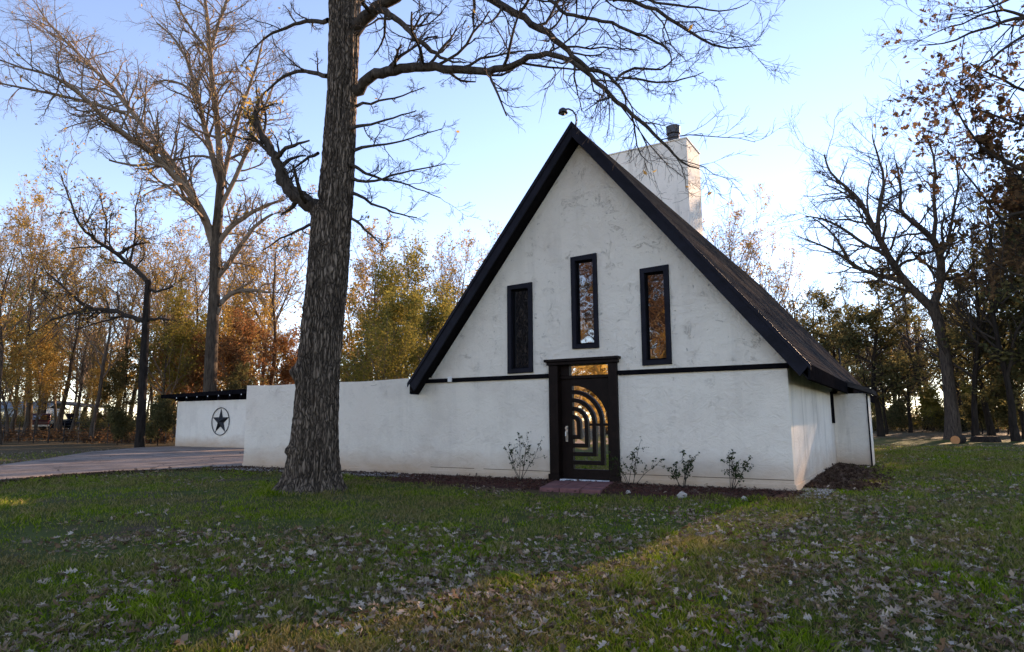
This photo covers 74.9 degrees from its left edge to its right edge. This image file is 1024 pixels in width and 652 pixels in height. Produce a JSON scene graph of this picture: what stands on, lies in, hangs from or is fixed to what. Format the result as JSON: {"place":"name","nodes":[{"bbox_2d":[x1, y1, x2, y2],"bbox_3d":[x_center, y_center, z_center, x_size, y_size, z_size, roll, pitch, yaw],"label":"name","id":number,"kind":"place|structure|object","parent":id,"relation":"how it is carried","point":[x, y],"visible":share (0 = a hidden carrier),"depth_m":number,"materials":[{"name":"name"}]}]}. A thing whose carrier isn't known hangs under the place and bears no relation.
{"place":"outdoors","nodes":[
{"label":"outdoors","id":0,"kind":"place"},
{"bbox_2d":[0,446,243,480],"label":"driveway","id":1,"kind":"structure","parent":0,"point":[158,458],"depth_m":25.39,"materials":[{"name":"concrete"}]},
{"bbox_2d":[0,426,1023,651],"bbox_3d":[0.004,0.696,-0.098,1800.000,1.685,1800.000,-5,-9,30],"label":"ground","id":2,"kind":"structure","parent":0,"point":[918,437],"depth_m":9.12,"materials":[{"name":"green plant"}]},
{"bbox_2d":[1,315,47,439],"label":"golden tree","id":3,"kind":"object","parent":2,"relation":"on","point":[16,358],"visible":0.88,"depth_m":52.01,"materials":[{"name":"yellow plant"}]},
{"bbox_2d":[0,255,63,431],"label":"yellow green tree","id":4,"kind":"object","parent":2,"relation":"on","point":[15,413],"visible":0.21,"depth_m":67.28,"materials":[{"name":"grey plant"}]},
{"bbox_2d":[0,197,67,333],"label":"bare tree","id":5,"kind":"object","parent":2,"relation":"on","point":[15,292],"visible":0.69,"depth_m":50.11,"materials":[{"name":"brown plant"}]},
{"bbox_2d":[1,401,67,425],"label":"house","id":6,"kind":"structure","parent":2,"relation":"on","point":[50,408],"depth_m":97.40,"materials":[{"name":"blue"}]},
{"bbox_2d":[0,201,76,444],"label":"bare tree","id":7,"kind":"object","parent":2,"relation":"on","point":[4,259],"visible":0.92,"depth_m":47.06,"materials":[{"name":"brown plant"}]},
{"bbox_2d":[6,321,79,437],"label":"golden tree","id":8,"kind":"object","parent":2,"relation":"on","point":[40,373],"visible":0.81,"depth_m":56.32,"materials":[{"name":"yellow plant"}]},
{"bbox_2d":[0,208,91,429],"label":"bare tree","id":9,"kind":"object","parent":2,"relation":"on","point":[65,237],"visible":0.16,"depth_m":75.47,"materials":[{"name":"brown plant"}]},
{"bbox_2d":[1,404,90,426],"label":"undergrowth","id":10,"kind":"object","parent":2,"relation":"on","point":[20,416],"visible":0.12,"depth_m":85.71,"materials":[{"name":"brown plant"}]},
{"bbox_2d":[32,291,81,429],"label":"golden tree","id":11,"kind":"object","parent":2,"relation":"on","point":[55,405],"visible":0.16,"depth_m":64.48,"materials":[{"name":"orange plant"}]},
{"bbox_2d":[0,173,125,436],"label":"bare tree","id":12,"kind":"object","parent":2,"relation":"on","point":[29,408],"visible":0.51,"depth_m":58.40,"materials":[{"name":"brown plant"}]},
{"bbox_2d":[19,210,124,431],"bbox_3d":[-41.508,-0.063,60.950,8.180,20.544,8.454,-5,-9,29],"label":"bare tree","id":13,"kind":"object","parent":2,"relation":"on","point":[59,425],"visible":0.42,"depth_m":60.94,"materials":[{"name":"brown plant"}]},
{"bbox_2d":[52,297,114,433],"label":"bare tree","id":14,"kind":"object","parent":2,"relation":"on","point":[82,365],"visible":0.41,"depth_m":61.98,"materials":[{"name":"brown plant"}]},
{"bbox_2d":[1,421,165,443],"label":"wire fence","id":15,"kind":"object","parent":2,"relation":"on","point":[49,430],"visible":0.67,"depth_m":47.32,"materials":[{"name":"wood"}]},
{"bbox_2d":[2,424,174,443],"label":"undergrowth","id":16,"kind":"object","parent":2,"relation":"on","point":[99,435],"visible":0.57,"depth_m":50.96,"materials":[{"name":"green plant"}]},
{"bbox_2d":[56,272,136,428],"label":"bare tree","id":17,"kind":"object","parent":2,"relation":"on","point":[86,373],"visible":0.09,"depth_m":77.97,"materials":[{"name":"brown plant"}]},
{"bbox_2d":[81,346,116,411],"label":"golden tree","id":18,"kind":"object","parent":2,"relation":"on","point":[96,374],"visible":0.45,"depth_m":70.60,"materials":[{"name":"orange plant"}]},
{"bbox_2d":[52,231,150,440],"bbox_3d":[-33.243,1.068,52.872,6.496,16.314,6.713,-8,-11,41],"label":"slim tree","id":19,"kind":"object","parent":2,"relation":"on","point":[106,347],"visible":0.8,"depth_m":52.91,"materials":[{"name":"brown plant"}]},
{"bbox_2d":[11,112,193,447],"bbox_3d":[-26.023,-2.574,42.461,8.930,20.839,9.614,7,-11,-43],"label":"crooked tree","id":20,"kind":"object","parent":2,"relation":"on","point":[145,319],"visible":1,"depth_m":41.89,"materials":[{"name":"brown plant"}]},
{"bbox_2d":[88,361,134,433],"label":"evergreen tree","id":21,"kind":"object","parent":2,"relation":"on","point":[107,387],"visible":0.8,"depth_m":59.39,"materials":[{"name":"green plant"}]},
{"bbox_2d":[102,402,135,444],"bbox_3d":[-26.847,6.766,45.794,2.249,3.047,2.335,5,-9,-31],"label":"dark bush","id":22,"kind":"object","parent":2,"relation":"on","point":[118,419],"visible":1,"depth_m":45.46,"materials":[{"name":"green plant"}]},
{"bbox_2d":[71,402,176,436],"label":"undergrowth","id":23,"kind":"object","parent":2,"relation":"on","point":[88,424],"visible":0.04,"depth_m":63.89,"materials":[{"name":"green plant"}]},
{"bbox_2d":[79,223,176,432],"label":"bare tree","id":24,"kind":"object","parent":2,"relation":"on","point":[126,337],"visible":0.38,"depth_m":70.95,"materials":[{"name":"brown plant"}]},
{"bbox_2d":[103,343,153,432],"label":"evergreen tree","id":25,"kind":"object","parent":2,"relation":"on","point":[124,362],"visible":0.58,"depth_m":65.41,"materials":[{"name":"green plant"}]},
{"bbox_2d":[94,219,185,416],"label":"bare tree","id":26,"kind":"object","parent":2,"relation":"on","point":[131,411],"visible":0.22,"depth_m":77.71,"materials":[{"name":"brown plant"}]},
{"bbox_2d":[0,0,299,391],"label":"tall bare tree","id":27,"kind":"object","parent":2,"relation":"on","point":[216,236],"visible":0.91,"depth_m":51.55,"materials":[{"name":"brown plant"}]},
{"bbox_2d":[113,218,208,394],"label":"bare tree","id":28,"kind":"object","parent":2,"relation":"on","point":[171,274],"visible":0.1,"depth_m":85.71,"materials":[{"name":"brown plant"}]},
{"bbox_2d":[145,392,177,445],"bbox_3d":[-23.198,6.283,44.736,2.891,3.773,2.784,7,-11,-43],"label":"dark bush","id":29,"kind":"object","parent":2,"relation":"on","point":[163,415],"visible":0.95,"depth_m":44.27,"materials":[{"name":"green plant"}]},
{"bbox_2d":[127,278,198,421],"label":"bare tree","id":30,"kind":"object","parent":2,"relation":"on","point":[152,313],"visible":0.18,"depth_m":73.50,"materials":[{"name":"brown plant"}]},
{"bbox_2d":[149,316,205,436],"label":"tree","id":31,"kind":"object","parent":2,"relation":"on","point":[168,392],"visible":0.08,"depth_m":61.67,"materials":[{"name":"orange plant"}]},
{"bbox_2d":[128,275,230,433],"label":"yellow green tree","id":32,"kind":"object","parent":2,"relation":"on","point":[174,335],"visible":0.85,"depth_m":56.76,"materials":[{"name":"grey plant"}]},
{"bbox_2d":[130,213,229,435],"bbox_3d":[-31.193,-0.727,64.294,9.142,22.961,9.448,-6,-10,33],"label":"bare tree","id":33,"kind":"object","parent":2,"relation":"on","point":[181,256],"visible":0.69,"depth_m":63.79,"materials":[{"name":"brown plant"}]},
{"bbox_2d":[151,217,231,324],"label":"bare tree","id":34,"kind":"object","parent":2,"relation":"on","point":[203,291],"visible":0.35,"depth_m":79.62,"materials":[{"name":"brown plant"}]},
{"bbox_2d":[150,310,237,411],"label":"yellow green tree","id":35,"kind":"object","parent":2,"relation":"on","point":[189,332],"visible":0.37,"depth_m":57.30,"materials":[{"name":"grey plant"}]},
{"bbox_2d":[174,331,228,403],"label":"tree","id":36,"kind":"object","parent":2,"relation":"on","point":[195,375],"visible":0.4,"depth_m":55.88,"materials":[{"name":"brown plant"}]},
{"bbox_2d":[161,389,246,447],"bbox_3d":[-16.188,5.889,42.263,9.900,3.470,6.620,-5,-9,30],"label":"carport","id":37,"kind":"object","parent":2,"relation":"on","point":[195,412],"visible":0.6,"depth_m":39.93,"materials":[{"name":"white paint"}]},
{"bbox_2d":[211,407,228,434],"bbox_3d":[-17.205,5.609,39.342,1.640,1.643,0.162,-5,-9,30],"label":"star ornament","id":38,"kind":"object","parent":37,"relation":"attached to","point":[220,420],"visible":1,"depth_m":39.32,"materials":[{"name":"black metal"}]},
{"bbox_2d":[172,232,294,371],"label":"bare tree","id":39,"kind":"object","parent":2,"relation":"on","point":[237,299],"visible":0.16,"depth_m":73.33,"materials":[{"name":"brown plant"}]},
{"bbox_2d":[1,253,469,426],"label":"wood","id":40,"kind":"object","parent":2,"relation":"on","point":[347,345],"visible":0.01,"depth_m":95.56,"materials":[{"name":"brown plant"}]},
{"bbox_2d":[198,253,274,387],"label":"golden tree","id":41,"kind":"object","parent":2,"relation":"on","point":[265,313],"visible":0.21,"depth_m":60.06,"materials":[{"name":"orange plant"}]},
{"bbox_2d":[200,230,279,383],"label":"golden tree","id":42,"kind":"object","parent":2,"relation":"on","point":[224,316],"visible":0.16,"depth_m":65.44,"materials":[{"name":"orange plant"}]},
{"bbox_2d":[218,360,265,389],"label":"evergreen tree","id":43,"kind":"object","parent":2,"relation":"on","point":[234,384],"visible":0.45,"depth_m":51.65,"materials":[{"name":"green plant"}]},
{"bbox_2d":[217,305,275,390],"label":"tree","id":44,"kind":"object","parent":2,"relation":"on","point":[233,353],"visible":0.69,"depth_m":54.11,"materials":[{"name":"orange plant"}]},
{"bbox_2d":[220,201,307,384],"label":"bare tree","id":45,"kind":"object","parent":2,"relation":"on","point":[285,277],"visible":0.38,"depth_m":77.82,"materials":[{"name":"brown plant"}]},
{"bbox_2d":[220,184,317,384],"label":"bare tree","id":46,"kind":"object","parent":2,"relation":"on","point":[273,282],"visible":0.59,"depth_m":60.81,"materials":[{"name":"brown plant"}]},
{"bbox_2d":[259,322,299,384],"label":"tree","id":47,"kind":"object","parent":2,"relation":"on","point":[286,345],"visible":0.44,"depth_m":57.22,"materials":[{"name":"orange plant"}]},
{"bbox_2d":[242,378,431,473],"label":"courtyard wall","id":48,"kind":"structure","parent":2,"relation":"on","point":[384,426],"depth_m":19.86,"materials":[{"name":"white paint"}]},
{"bbox_2d":[345,231,404,377],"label":"golden tree","id":49,"kind":"object","parent":2,"relation":"on","point":[366,293],"visible":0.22,"depth_m":59.28,"materials":[{"name":"orange plant"}]},
{"bbox_2d":[340,285,430,381],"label":"yellow green tree","id":50,"kind":"object","parent":2,"relation":"on","point":[394,315],"visible":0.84,"depth_m":38.95,"materials":[{"name":"grey plant"}]},
{"bbox_2d":[347,216,426,374],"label":"bare tree","id":51,"kind":"object","parent":2,"relation":"on","point":[366,262],"visible":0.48,"depth_m":56.32,"materials":[{"name":"brown plant"}]},
{"bbox_2d":[341,240,438,379],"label":"yellow green tree","id":52,"kind":"object","parent":2,"relation":"on","point":[388,279],"visible":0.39,"depth_m":49.36,"materials":[{"name":"grey plant"}]},
{"bbox_2d":[0,465,804,523],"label":"leaf litter","id":53,"kind":"object","parent":2,"relation":"on","point":[256,470],"visible":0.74,"depth_m":17.35,"materials":[{"name":"brown plant"}]},
{"bbox_2d":[358,229,467,374],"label":"yellow green tree","id":54,"kind":"object","parent":2,"relation":"on","point":[413,265],"visible":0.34,"depth_m":54.16,"materials":[{"name":"grey plant"}]},
{"bbox_2d":[369,277,463,377],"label":"yellow green tree","id":55,"kind":"object","parent":2,"relation":"on","point":[429,318],"visible":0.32,"depth_m":43.74,"materials":[{"name":"grey plant"}]},
{"bbox_2d":[412,292,457,360],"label":"yellow green tree","id":56,"kind":"object","parent":2,"relation":"on","point":[448,306],"visible":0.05,"depth_m":45.02,"materials":[{"name":"grey plant"}]},
{"bbox_2d":[406,241,488,328],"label":"bare tree","id":57,"kind":"object","parent":2,"relation":"on","point":[457,300],"visible":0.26,"depth_m":64.76,"materials":[{"name":"brown plant"}]},
{"bbox_2d":[424,220,502,312],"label":"bare tree","id":58,"kind":"object","parent":2,"relation":"on","point":[450,278],"visible":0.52,"depth_m":54.59,"materials":[{"name":"brown plant"}]},
{"bbox_2d":[221,0,800,494],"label":"oak tree","id":59,"kind":"object","parent":2,"relation":"on","point":[313,460],"visible":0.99,"depth_m":14.81,"materials":[{"name":"brown plant"}]},
{"bbox_2d":[0,444,1023,651],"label":"fallen leaves","id":60,"kind":"object","parent":2,"relation":"on","point":[884,631],"visible":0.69,"depth_m":6.06,"materials":[{"name":"brown plant"}]},
{"bbox_2d":[539,481,612,493],"bbox_3d":[1.412,3.570,14.827,1.411,0.105,1.905,-3,-8,16],"label":"paver step","id":61,"kind":"object","parent":2,"relation":"on","point":[591,487],"visible":0.89,"depth_m":14.40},
{"bbox_2d":[375,473,804,502],"bbox_3d":[1.099,3.635,15.220,10.150,0.092,2.059,-5,-9,30],"label":"mulch bed","id":62,"kind":"object","parent":2,"relation":"on","point":[603,491],"visible":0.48,"depth_m":14.45,"materials":[{"name":"brown wood"}]},
{"bbox_2d":[503,431,546,481],"bbox_3d":[0.317,3.204,16.437,0.712,1.222,1.065,4,-9,-28],"label":"shrub","id":63,"kind":"object","parent":62,"relation":"on","point":[522,461],"visible":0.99,"depth_m":16.40,"materials":[{"name":"green plant"}]},
{"bbox_2d":[608,436,664,485],"bbox_3d":[2.821,3.041,15.019,1.299,1.120,0.636,-5,-9,30],"label":"shrub","id":64,"kind":"object","parent":62,"relation":"on","point":[635,466],"visible":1,"depth_m":15.00,"materials":[{"name":"green plant"}]},
{"bbox_2d":[667,450,699,486],"bbox_3d":[3.737,3.100,14.498,0.503,0.844,0.781,4,-9,-26],"label":"shrub","id":65,"kind":"object","parent":62,"relation":"on","point":[686,467],"visible":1,"depth_m":14.51,"materials":[{"name":"green plant"}]},
{"bbox_2d":[720,449,753,490],"bbox_3d":[4.690,3.002,13.944,0.505,0.872,0.552,3,-9,-21],"label":"shrub","id":66,"kind":"object","parent":62,"relation":"on","point":[734,468],"visible":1,"depth_m":13.91,"materials":[{"name":"green plant"}]},
{"bbox_2d":[407,107,875,490],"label":"house","id":67,"kind":"structure","parent":2,"relation":"on","point":[601,309],"depth_m":16.57,"materials":[{"name":"white paint"}]},
{"bbox_2d":[507,282,532,373],"bbox_3d":[0.257,0.064,17.551,0.750,2.365,0.255,-5,-9,30],"label":"window","id":68,"kind":"structure","parent":67,"relation":"in","point":[519,296],"depth_m":17.55,"materials":[{"name":"black glass"}]},
{"bbox_2d":[570,253,598,348],"bbox_3d":[1.848,-0.603,16.684,0.716,2.365,0.255,-5,-9,30],"label":"window","id":69,"kind":"structure","parent":67,"relation":"in","point":[583,268],"depth_m":16.68,"materials":[{"name":"glass"}]},
{"bbox_2d":[561,378,610,479],"bbox_3d":[1.810,2.494,16.301,1.340,2.425,0.172,-5,-9,30],"label":"door","id":70,"kind":"structure","parent":67,"relation":"in","point":[585,402],"depth_m":16.35,"materials":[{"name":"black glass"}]},
{"bbox_2d":[639,264,671,365],"bbox_3d":[3.399,-0.243,15.699,0.710,2.333,0.255,-5,-9,30],"label":"window","id":71,"kind":"structure","parent":67,"relation":"in","point":[654,281],"depth_m":15.69,"materials":[{"name":"black glass"}]},
{"bbox_2d":[703,201,764,274],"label":"bare tree","id":72,"kind":"object","parent":2,"relation":"on","point":[730,238],"visible":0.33,"depth_m":60.80,"materials":[{"name":"brown plant"}]},
{"bbox_2d":[702,183,785,287],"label":"bare tree","id":73,"kind":"object","parent":2,"relation":"on","point":[741,243],"visible":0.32,"depth_m":66.98,"materials":[{"name":"brown plant"}]},
{"bbox_2d":[722,223,809,326],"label":"bare tree","id":74,"kind":"object","parent":2,"relation":"on","point":[782,287],"visible":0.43,"depth_m":74.01,"materials":[{"name":"brown plant"}]},
{"bbox_2d":[766,248,837,326],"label":"bare tree","id":75,"kind":"object","parent":2,"relation":"on","point":[807,254],"visible":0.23,"depth_m":83.32,"materials":[{"name":"brown plant"}]},
{"bbox_2d":[787,271,855,357],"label":"tree","id":76,"kind":"object","parent":2,"relation":"on","point":[810,292],"visible":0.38,"depth_m":78.37,"materials":[{"name":"brown plant"}]},
{"bbox_2d":[796,277,900,387],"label":"evergreen tree","id":77,"kind":"object","parent":2,"relation":"on","point":[823,302],"visible":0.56,"depth_m":58.74,"materials":[{"name":"green plant"}]},
{"bbox_2d":[824,267,887,376],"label":"tree","id":78,"kind":"object","parent":2,"relation":"on","point":[849,293],"visible":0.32,"depth_m":77.67,"materials":[{"name":"green plant"}]},
{"bbox_2d":[855,327,900,433],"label":"tree","id":79,"kind":"object","parent":2,"relation":"on","point":[884,415],"visible":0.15,"depth_m":59.78,"materials":[{"name":"green plant"}]},
{"bbox_2d":[767,95,994,439],"bbox_3d":[26.904,-4.396,48.494,16.147,26.143,8.668,1,-8,-11],"label":"forked tree","id":80,"kind":"object","parent":2,"relation":"on","point":[952,424],"visible":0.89,"depth_m":48.11,"materials":[{"name":"brown wood"}]},
{"bbox_2d":[852,271,928,428],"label":"bare tree","id":81,"kind":"object","parent":2,"relation":"on","point":[894,349],"visible":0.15,"depth_m":76.03,"materials":[{"name":"grey plant"}]},
{"bbox_2d":[822,256,971,435],"bbox_3d":[30.273,1.470,53.711,10.111,15.126,10.382,6,-10,-39],"label":"evergreen tree","id":82,"kind":"object","parent":2,"relation":"on","point":[894,379],"visible":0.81,"depth_m":53.85,"materials":[{"name":"green plant"}]},
{"bbox_2d":[882,397,916,425],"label":"dark bush","id":83,"kind":"object","parent":2,"relation":"on","point":[900,409],"visible":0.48,"depth_m":68.93,"materials":[{"name":"green plant"}]},
{"bbox_2d":[864,295,936,432],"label":"tree","id":84,"kind":"object","parent":2,"relation":"on","point":[910,428],"visible":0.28,"depth_m":63.83,"materials":[{"name":"green plant"}]},
{"bbox_2d":[783,287,1023,415],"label":"wood","id":85,"kind":"object","parent":2,"relation":"on","point":[912,396],"visible":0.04,"depth_m":94.50,"materials":[{"name":"green plant"}]},
{"bbox_2d":[864,242,967,429],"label":"bare tree","id":86,"kind":"object","parent":2,"relation":"on","point":[903,268],"visible":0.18,"depth_m":74.84,"materials":[{"name":"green plant"}]},
{"bbox_2d":[879,284,963,429],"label":"bare tree","id":87,"kind":"object","parent":2,"relation":"on","point":[940,378],"visible":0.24,"depth_m":70.77,"materials":[{"name":"grey plant"}]},
{"bbox_2d":[906,384,943,431],"bbox_3d":[40.927,7.982,64.572,4.100,4.988,5.300,-1,-8,6],"label":"yellow bush","id":88,"kind":"object","parent":2,"relation":"on","point":[930,406],"visible":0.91,"depth_m":64.60,"materials":[{"name":"grey plant"}]},
{"bbox_2d":[858,0,1023,309],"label":"leafy oak tree","id":89,"kind":"object","parent":2,"relation":"on","point":[989,149],"visible":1,"depth_m":13.90,"materials":[{"name":"brown plant"}]},
{"bbox_2d":[906,224,981,430],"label":"tree","id":90,"kind":"object","parent":2,"relation":"on","point":[957,391],"visible":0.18,"depth_m":67.33,"materials":[{"name":"green plant"}]},
{"bbox_2d":[871,400,1020,431],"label":"undergrowth","id":91,"kind":"object","parent":2,"relation":"on","point":[900,425],"visible":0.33,"depth_m":66.12,"materials":[{"name":"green plant"}]},
{"bbox_2d":[886,174,1023,435],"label":"bare tree","id":92,"kind":"object","parent":2,"relation":"on","point":[975,430],"visible":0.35,"depth_m":46.04,"materials":[{"name":"brown plant"}]},
{"bbox_2d":[893,147,1023,441],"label":"bare tree","id":93,"kind":"object","parent":2,"relation":"on","point":[1015,436],"visible":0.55,"depth_m":43.18,"materials":[{"name":"brown plant"}]},
{"bbox_2d":[912,229,1012,431],"bbox_3d":[44.583,-0.287,63.103,12.554,21.008,8.360,-5,-10,32],"label":"bare tree","id":94,"kind":"object","parent":2,"relation":"on","point":[997,430],"visible":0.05,"depth_m":63.79,"materials":[{"name":"brown plant"}]},
{"bbox_2d":[905,257,1020,435],"bbox_3d":[35.048,1.475,49.947,10.410,14.020,7.750,-17,-18,64],"label":"evergreen tree","id":95,"kind":"object","parent":2,"relation":"on","point":[990,427],"visible":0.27,"depth_m":50.55,"materials":[{"name":"green plant"}]},
{"bbox_2d":[932,143,1023,383],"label":"evergreen tree","id":96,"kind":"object","parent":2,"relation":"on","point":[1006,356],"visible":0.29,"depth_m":44.37,"materials":[{"name":"green plant"}]},
{"bbox_2d":[959,392,1002,433],"bbox_3d":[40.292,7.639,57.909,3.620,3.773,3.758,1,-8,-12],"label":"dark bush","id":97,"kind":"object","parent":2,"relation":"on","point":[967,398],"visible":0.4,"depth_m":57.60,"materials":[{"name":"green plant"}]},
{"bbox_2d":[941,267,1023,439],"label":"evergreen tree","id":98,"kind":"object","parent":2,"relation":"on","point":[997,389],"visible":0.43,"depth_m":45.37,"materials":[{"name":"green plant"}]},
{"bbox_2d":[946,145,1023,324],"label":"evergreen tree","id":99,"kind":"object","parent":2,"relation":"on","point":[1016,289],"visible":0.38,"depth_m":41.62,"materials":[{"name":"green plant"}]},
{"bbox_2d":[970,436,1001,441],"bbox_3d":[29.503,7.074,41.685,1.669,0.410,1.669,-5,-9,30],"label":"log","id":100,"kind":"object","parent":2,"relation":"on","point":[985,439],"visible":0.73,"depth_m":41.10,"materials":[{"name":"brown wood"}]},
{"bbox_2d":[978,381,1023,434],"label":"dark bush","id":101,"kind":"object","parent":2,"relation":"on","point":[1000,412],"visible":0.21,"depth_m":55.16,"materials":[{"name":"green plant"}]},
{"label":"leaf mound","id":102,"kind":"structure","parent":2,"relation":"on","visible":0},
{"bbox_2d":[803,462,895,491],"bbox_3d":[8.906,3.844,17.314,1.774,0.276,7.887,-5,-9,30],"label":"leaf pile","id":103,"kind":"object","parent":102,"relation":"on","point":[841,473],"visible":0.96,"depth_m":16.22,"materials":[{"name":"brown plant"}]},
{"bbox_2d":[0,0,1023,419],"label":"sky","id":104,"kind":"structure","parent":0,"point":[498,164],"materials":[{"name":"blue"}]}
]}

